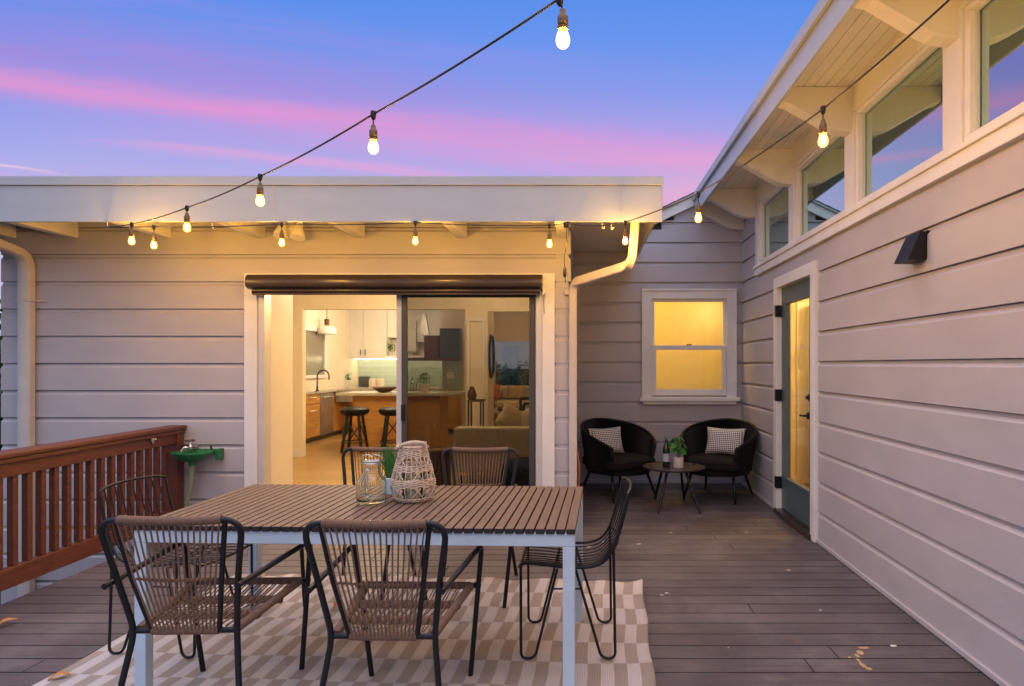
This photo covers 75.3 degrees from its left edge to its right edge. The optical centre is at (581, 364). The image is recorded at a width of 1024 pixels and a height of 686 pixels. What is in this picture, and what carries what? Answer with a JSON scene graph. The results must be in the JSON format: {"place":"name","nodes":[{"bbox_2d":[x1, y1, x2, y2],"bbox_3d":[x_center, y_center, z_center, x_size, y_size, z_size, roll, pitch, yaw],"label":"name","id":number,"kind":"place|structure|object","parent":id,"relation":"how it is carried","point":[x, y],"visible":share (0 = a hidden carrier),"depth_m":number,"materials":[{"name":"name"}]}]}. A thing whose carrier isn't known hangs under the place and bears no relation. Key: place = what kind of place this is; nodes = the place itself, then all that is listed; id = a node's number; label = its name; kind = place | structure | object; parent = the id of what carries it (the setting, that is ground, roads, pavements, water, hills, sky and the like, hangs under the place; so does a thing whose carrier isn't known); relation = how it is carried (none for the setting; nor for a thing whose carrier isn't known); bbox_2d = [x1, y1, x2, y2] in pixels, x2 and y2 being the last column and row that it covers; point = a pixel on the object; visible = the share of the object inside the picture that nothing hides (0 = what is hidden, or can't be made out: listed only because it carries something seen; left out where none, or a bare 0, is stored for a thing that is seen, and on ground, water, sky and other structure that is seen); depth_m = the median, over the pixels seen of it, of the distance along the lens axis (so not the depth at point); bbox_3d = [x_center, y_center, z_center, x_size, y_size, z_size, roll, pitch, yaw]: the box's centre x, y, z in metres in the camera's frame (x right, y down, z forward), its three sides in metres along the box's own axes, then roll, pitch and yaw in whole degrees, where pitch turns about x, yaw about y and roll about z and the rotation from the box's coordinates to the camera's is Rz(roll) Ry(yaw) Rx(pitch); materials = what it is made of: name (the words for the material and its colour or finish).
{"place":"outdoors","nodes":[
{"label":"outdoors","id":0,"kind":"place"},
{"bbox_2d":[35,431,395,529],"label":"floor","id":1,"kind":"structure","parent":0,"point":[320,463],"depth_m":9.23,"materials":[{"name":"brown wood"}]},
{"bbox_2d":[306,388,347,442],"bbox_3d":[-4.811,0.932,12.510,0.157,0.904,2.580,0,0,0],"label":"base cabinet run","id":2,"kind":"object","parent":1,"relation":"on","point":[312,416],"visible":0.63,"depth_m":11.92,"materials":[{"name":"orange wood"}]},
{"bbox_2d":[315,369,329,391],"bbox_3d":[-4.628,0.282,11.752,0.244,0.393,0.064,0,0,0],"label":"kitchen faucet","id":3,"kind":"object","parent":2,"relation":"on","point":[316,390],"visible":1,"depth_m":11.74,"materials":[{"name":"brown metal"}]},
{"bbox_2d":[320,393,333,434],"bbox_3d":[-4.755,0.915,12.320,0.065,0.750,0.600,0,0,0],"label":"dishwasher","id":4,"kind":"object","parent":2,"relation":"in","point":[326,413],"visible":1,"depth_m":12.28,"materials":[{"name":"silver metal"}]},
{"bbox_2d":[345,371,351,387],"bbox_3d":[-4.892,0.307,13.706,0.218,0.336,0.200,0,0,0],"label":"potted plant","id":5,"kind":"object","parent":2,"relation":"on","point":[347,384],"visible":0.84,"depth_m":13.65,"materials":[{"name":"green plant"}]},
{"bbox_2d":[335,389,371,401],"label":"countertop","id":6,"kind":"structure","parent":2,"relation":"attached to","point":[343,398],"depth_m":12.72,"materials":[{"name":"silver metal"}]},
{"bbox_2d":[340,407,369,452],"bbox_3d":[-3.618,1.033,10.500,0.450,0.709,0.450,0,0,0],"label":"bar stool","id":7,"kind":"object","parent":1,"relation":"on","point":[351,412],"visible":0.98,"depth_m":10.38,"materials":[{"name":"black wood"}]},
{"bbox_2d":[348,387,395,429],"bbox_3d":[-3.350,0.900,13.869,2.800,0.840,1.022,0,0,0],"label":"back cabinet run","id":8,"kind":"object","parent":1,"relation":"on","point":[350,404],"visible":0.05,"depth_m":13.40,"materials":[{"name":"orange wood"}]},
{"bbox_2d":[359,376,369,386],"bbox_3d":[-4.609,0.362,13.965,0.228,0.225,0.030,0,0,0],"label":"recipe book","id":9,"kind":"object","parent":8,"relation":"on","point":[363,381],"visible":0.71,"depth_m":13.95,"materials":[{"name":"grey paper"}]},
{"bbox_2d":[369,378,375,387],"bbox_3d":[-4.382,0.383,13.800,0.160,0.190,0.158,0,0,0],"label":"canister","id":10,"kind":"object","parent":8,"relation":"on","point":[372,382],"visible":0.92,"depth_m":13.73,"materials":[{"name":"beige ceramic"}]},
{"bbox_2d":[376,378,383,386],"bbox_3d":[-4.223,0.383,13.800,0.160,0.190,0.158,0,0,0],"label":"canister","id":11,"kind":"object","parent":8,"relation":"on","point":[379,382],"visible":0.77,"depth_m":13.73,"materials":[{"name":"beige ceramic"}]},
{"bbox_2d":[378,407,395,452],"bbox_3d":[-3.010,1.033,10.500,0.450,0.709,0.450,0,0,-23],"label":"bar stool","id":12,"kind":"object","parent":1,"relation":"on","point":[386,412],"visible":0.54,"depth_m":10.34,"materials":[{"name":"black wood"}]},
{"bbox_2d":[335,391,395,445],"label":"kitchen island","id":13,"kind":"structure","parent":0,"point":[374,402],"depth_m":11.20,"materials":[{"name":"orange wood"}]},
{"bbox_2d":[371,386,395,391],"bbox_3d":[-3.370,0.426,11.250,0.440,0.095,0.440,0,0,0],"label":"wooden bowl","id":14,"kind":"object","parent":13,"relation":"on","point":[385,388],"visible":0.94,"depth_m":11.12,"materials":[{"name":"brown wood"}]},
{"bbox_2d":[0,0,818,335],"label":"sky","id":15,"kind":"structure","parent":0,"point":[88,87],"materials":[{"name":"blue"}]},
{"bbox_2d":[0,484,998,685],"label":"deck","id":16,"kind":"structure","parent":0,"point":[749,589],"depth_m":3.97,"materials":[{"name":"brown wood"}]},
{"bbox_2d":[0,618,17,623],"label":"dry leaf","id":17,"kind":"object","parent":16,"relation":"on","point":[3,620],"visible":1,"depth_m":3.59,"materials":[{"name":"orange plant"}]},
{"bbox_2d":[0,425,186,591],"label":"deck railing","id":18,"kind":"object","parent":16,"relation":"attached to","point":[28,461],"visible":0.81,"depth_m":4.56,"materials":[{"name":"brown wood"}]},
{"bbox_2d":[32,573,655,685],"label":"outdoor rug","id":19,"kind":"object","parent":16,"relation":"on","point":[270,645],"visible":0.61,"depth_m":3.26,"materials":[{"name":"beige fabric"}]},
{"bbox_2d":[48,671,70,679],"bbox_3d":[-2.348,1.401,2.956,0.090,0.033,0.040,0,0,-29],"label":"dry leaf","id":20,"kind":"object","parent":19,"relation":"on","point":[60,673],"visible":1,"depth_m":2.96,"materials":[{"name":"orange plant"}]},
{"bbox_2d":[98,475,253,658],"bbox_3d":[-2.088,1.003,3.405,0.562,0.814,0.460,0,0,7],"label":"wire chair","id":21,"kind":"object","parent":19,"relation":"on","point":[114,551],"visible":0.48,"depth_m":3.33,"materials":[{"name":"black metal"}]},
{"bbox_2d":[98,514,312,685],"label":"rope armchair","id":22,"kind":"object","parent":19,"relation":"on","point":[241,620],"visible":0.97,"depth_m":2.47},
{"bbox_2d":[132,484,582,685],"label":"dining table","id":23,"kind":"object","parent":19,"relation":"on","point":[462,515],"visible":0.83,"depth_m":2.93,"materials":[{"name":"brown wood"}]},
{"bbox_2d":[356,454,386,504],"bbox_3d":[-1.037,0.561,3.247,0.144,0.237,0.144,0,0,42],"label":"glass pitcher","id":24,"kind":"object","parent":23,"relation":"on","point":[371,485],"visible":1,"depth_m":3.20,"materials":[{"name":"clear glass"}]},
{"bbox_2d":[369,443,398,494],"bbox_3d":[-1.010,0.542,3.471,0.200,0.274,0.174,0,0,0],"label":"grass plant","id":25,"kind":"object","parent":23,"relation":"on","point":[389,461],"depth_m":3.45,"materials":[{"name":"green plant"}]},
{"bbox_2d":[390,440,435,502],"bbox_3d":[-0.846,0.528,3.308,0.224,0.305,0.226,0,0,0],"label":"wicker lantern","id":26,"kind":"object","parent":23,"relation":"on","point":[408,449],"visible":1,"depth_m":3.25,"materials":[{"name":"beige wicker"}]},
{"bbox_2d":[407,479,419,498],"bbox_3d":[-0.838,0.625,3.307,0.080,0.088,0.080,0,0,0],"label":"pillar candle","id":27,"kind":"object","parent":26,"relation":"in","point":[413,491],"visible":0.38,"depth_m":3.27,"materials":[{"name":"beige wax"}]},
{"bbox_2d":[300,446,417,604],"bbox_3d":[-1.384,0.989,4.167,0.589,0.865,0.666,0,0,2],"label":"rope armchair","id":28,"kind":"object","parent":19,"relation":"on","point":[351,450],"visible":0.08,"depth_m":4.45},
{"bbox_2d":[303,518,483,685],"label":"rope armchair","id":29,"kind":"object","parent":19,"relation":"on","point":[418,619],"visible":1,"depth_m":2.42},
{"bbox_2d":[518,477,631,659],"bbox_3d":[-0.026,1.003,3.370,0.562,0.814,0.461,0,0,0],"label":"wire chair","id":30,"kind":"object","parent":19,"relation":"on","point":[605,556],"visible":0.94,"depth_m":3.31,"materials":[{"name":"black metal"}]},
{"bbox_2d":[419,447,518,607],"bbox_3d":[-0.683,0.989,4.147,0.589,0.865,0.666,0,0,-1],"label":"rope armchair","id":31,"kind":"object","parent":16,"relation":"on","point":[511,553],"visible":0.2,"depth_m":4.44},
{"bbox_2d":[580,418,656,502],"bbox_3d":[0.381,1.014,7.167,0.818,0.821,0.787,0,0,-33],"label":"wicker tub chair","id":32,"kind":"object","parent":16,"relation":"on","point":[639,445],"visible":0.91,"depth_m":7.02,"materials":[{"name":"black wicker"}]},
{"bbox_2d":[588,426,623,452],"bbox_3d":[0.269,0.835,7.228,0.440,0.300,0.120,0,-14,-33],"label":"throw pillow","id":33,"kind":"object","parent":32,"relation":"on","point":[611,437],"visible":0.64,"depth_m":7.20,"materials":[{"name":"fabric"}]},
{"bbox_2d":[643,461,704,513],"bbox_3d":[0.925,1.222,6.620,0.620,0.408,0.728,0,0,0],"label":"side table","id":34,"kind":"object","parent":16,"relation":"on","point":[687,468],"visible":0.84,"depth_m":6.50,"materials":[{"name":"brown wood"}]},
{"bbox_2d":[663,436,669,466],"bbox_3d":[0.850,0.871,6.640,0.075,0.307,0.075,0,0,0],"label":"wine bottle","id":35,"kind":"object","parent":34,"relation":"on","point":[666,456],"visible":1,"depth_m":6.61,"materials":[{"name":"black glass"}]},
{"bbox_2d":[668,436,686,467],"bbox_3d":[0.960,0.870,6.566,0.190,0.308,0.143,0,0,-22],"label":"potted plant","id":36,"kind":"object","parent":34,"relation":"on","point":[674,444],"visible":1,"depth_m":6.54,"materials":[{"name":"green plant"}]},
{"bbox_2d":[680,418,757,504],"bbox_3d":[1.479,1.014,7.107,0.818,0.821,0.787,0,0,30],"label":"wicker tub chair","id":37,"kind":"object","parent":16,"relation":"on","point":[738,462],"visible":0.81,"depth_m":6.98,"materials":[{"name":"black wicker"}]},
{"bbox_2d":[705,427,745,453],"bbox_3d":[1.561,0.835,7.189,0.440,0.300,0.120,0,-14,30],"label":"throw pillow","id":38,"kind":"object","parent":37,"relation":"on","point":[726,441],"visible":0.92,"depth_m":7.14,"materials":[{"name":"fabric"}]},
{"label":"ground","id":39,"kind":"structure","parent":0,"visible":0},
{"bbox_2d":[0,341,2,450],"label":"hedge shrub","id":40,"kind":"object","parent":39,"relation":"on","point":[1,418],"visible":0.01,"depth_m":11.58,"materials":[{"name":"green plant"}]},
{"bbox_2d":[0,299,2,406],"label":"hedge shrub","id":41,"kind":"object","parent":39,"relation":"on","point":[1,337],"visible":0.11,"depth_m":8.98,"materials":[{"name":"green plant"}]},
{"bbox_2d":[0,0,1023,685],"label":"house","id":42,"kind":"structure","parent":39,"relation":"on","point":[824,344],"depth_m":5.69,"materials":[{"name":"paint"}]},
{"bbox_2d":[170,444,223,507],"bbox_3d":[-3.305,1.044,5.615,0.354,0.718,0.295,0,0,0],"label":"sink","id":43,"kind":"object","parent":42,"relation":"attached to","point":[193,456],"depth_m":5.60,"materials":[{"name":"green ceramic"}]},
{"bbox_2d":[180,439,198,451],"bbox_3d":[-3.361,0.696,5.675,0.083,0.098,0.177,0,0,16],"label":"garden tap","id":44,"kind":"object","parent":43,"relation":"attached to","point":[190,446],"visible":1,"depth_m":5.64,"materials":[{"name":"silver metal"}]},
{"bbox_2d":[273,222,304,240],"bbox_3d":[-2.469,-1.148,5.620,0.277,0.201,0.280,0,0,0],"label":"flood light","id":45,"kind":"object","parent":42,"relation":"attached to","point":[295,232],"visible":0.77,"depth_m":5.54,"materials":[{"name":"paint"}]},
{"bbox_2d":[306,326,326,378],"bbox_3d":[-4.880,-0.215,11.950,0.039,0.930,1.200,0,0,0],"label":"kitchen window","id":46,"kind":"structure","parent":42,"relation":"attached to","point":[316,353],"depth_m":12.09,"materials":[{"name":"white paint"}]},
{"bbox_2d":[317,319,336,334],"bbox_3d":[-4.722,-0.873,12.200,0.340,0.615,0.340,0,0,0],"label":"pendant lamp","id":47,"kind":"object","parent":42,"relation":"hanging from","point":[327,329],"visible":0.98,"depth_m":12.08,"materials":[{"name":"white"}]},
{"bbox_2d":[106,0,567,242],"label":"string light","id":48,"kind":"object","parent":42,"relation":"hanging from","point":[562,24],"visible":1,"depth_m":2.81,"materials":[{"name":"black"}]},
{"bbox_2d":[119,221,564,246],"bbox_3d":[-1.876,-0.991,5.030,3.502,0.216,0.045,0,0,0],"label":"string light","id":49,"kind":"object","parent":42,"relation":"hanging from","point":[281,234],"visible":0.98,"depth_m":5.03,"materials":[{"name":"black"}]},
{"bbox_2d":[351,310,395,358],"bbox_3d":[-3.851,-0.641,14.166,2.602,1.057,0.428,0,0,0],"label":"wall cabinet","id":50,"kind":"object","parent":42,"relation":"attached to","point":[373,332],"depth_m":13.98,"materials":[{"name":"paint"}]},
{"bbox_2d":[351,310,362,357],"bbox_3d":[-4.897,-0.650,13.975,0.502,1.020,0.047,0,0,0],"label":"cabinet door","id":51,"kind":"structure","parent":50,"relation":"in","point":[356,315],"depth_m":13.98,"materials":[{"name":"paint"}]},
{"bbox_2d":[363,310,385,357],"bbox_3d":[-4.401,-0.650,13.975,0.475,1.020,0.047,0,0,0],"label":"cabinet door","id":52,"kind":"structure","parent":50,"relation":"in","point":[374,321],"depth_m":13.98,"materials":[{"name":"paint"}]},
{"bbox_2d":[358,360,395,386],"bbox_3d":[-3.380,0.190,14.392,3.000,0.580,0.013,0,0,0],"label":"backsplash tile","id":53,"kind":"object","parent":42,"relation":"attached to","point":[384,369],"visible":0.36,"depth_m":14.38,"materials":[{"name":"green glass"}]},
{"bbox_2d":[245,275,545,294],"bbox_3d":[-1.587,-0.607,5.662,2.550,0.335,0.145,0,0,0],"label":"roller shade","id":54,"kind":"object","parent":42,"relation":"attached to","point":[394,284],"visible":1,"depth_m":5.60,"materials":[{"name":"brown metal"}]},
{"bbox_2d":[258,289,541,487],"bbox_3d":[-1.590,0.354,5.820,2.485,2.128,0.140,0,0,0],"label":"sliding door","id":55,"kind":"structure","parent":42,"relation":"in","point":[469,367],"depth_m":5.79,"materials":[{"name":"metal"}]},
{"bbox_2d":[563,222,568,282],"bbox_3d":[-0.132,-0.873,5.093,0.040,0.465,0.116,0,0,-14],"label":"outlet box","id":56,"kind":"object","parent":42,"relation":"attached to","point":[566,226],"visible":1,"depth_m":5.09,"materials":[{"name":"black"}]},
{"bbox_2d":[577,451,579,485],"bbox_3d":[-0.051,1.100,6.051,0.068,0.633,0.306,0,0,0],"label":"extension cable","id":57,"kind":"object","parent":42,"relation":"hanging from","point":[579,469],"visible":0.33,"depth_m":6.10,"materials":[{"name":"orange plastic"}]},
{"bbox_2d":[639,289,739,403],"bbox_3d":[1.274,-0.215,7.845,1.179,1.374,0.170,0,0,0],"label":"window","id":58,"kind":"structure","parent":42,"relation":"in","point":[728,297],"depth_m":7.83,"materials":[{"name":"white paint"}]},
{"bbox_2d":[565,0,949,242],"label":"string light","id":59,"kind":"object","parent":42,"relation":"hanging from","point":[822,127],"visible":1,"depth_m":2.96,"materials":[{"name":"black"}]},
{"bbox_2d":[759,186,787,262],"bbox_3d":[1.912,-1.387,6.468,0.068,0.665,1.065,0,0,1],"label":"window","id":60,"kind":"structure","parent":42,"relation":"in","point":[773,209],"depth_m":6.59,"materials":[{"name":"white paint"}]},
{"bbox_2d":[774,278,809,527],"bbox_3d":[1.887,0.320,5.830,0.133,2.090,0.981,0,0,0],"label":"door","id":61,"kind":"structure","parent":42,"relation":"in","point":[795,496],"depth_m":6.14,"materials":[{"name":"grey glass"}]},
{"bbox_2d":[795,135,844,241],"bbox_3d":[1.900,-1.387,5.207,0.068,0.665,1.155,0,0,1],"label":"window","id":62,"kind":"structure","parent":42,"relation":"in","point":[820,178],"depth_m":5.27,"materials":[{"name":"white paint"}]},
{"bbox_2d":[856,45,944,205],"bbox_3d":[1.887,-1.387,3.908,0.068,0.665,1.145,0,0,1],"label":"window","id":63,"kind":"structure","parent":42,"relation":"in","point":[900,129],"depth_m":3.90,"materials":[{"name":"white paint"}]},
{"bbox_2d":[894,230,930,263],"bbox_3d":[1.822,-0.642,3.630,0.135,0.161,0.168,0,0,0],"label":"wall lamp","id":64,"kind":"object","parent":42,"relation":"attached to","point":[913,249],"visible":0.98,"depth_m":3.55,"materials":[{"name":"black metal"}]},
{"bbox_2d":[964,0,1023,141],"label":"window","id":65,"kind":"structure","parent":42,"relation":"in","point":[993,29],"depth_m":3.04,"materials":[{"name":"white paint"}]},
{"bbox_3d":[-3.378,-0.180,14.180,1.556,0.030,0.360,0,0,0],"label":"niche shelf","id":66,"kind":"object","parent":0,"visible":0},
{"bbox_2d":[388,342,394,354],"bbox_3d":[-4.114,-0.343,14.163,0.212,0.286,0.200,0,0,0],"label":"potted plant","id":67,"kind":"object","parent":66,"relation":"on","point":[390,347],"visible":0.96,"depth_m":14.12,"materials":[{"name":"green plant"}]}
]}

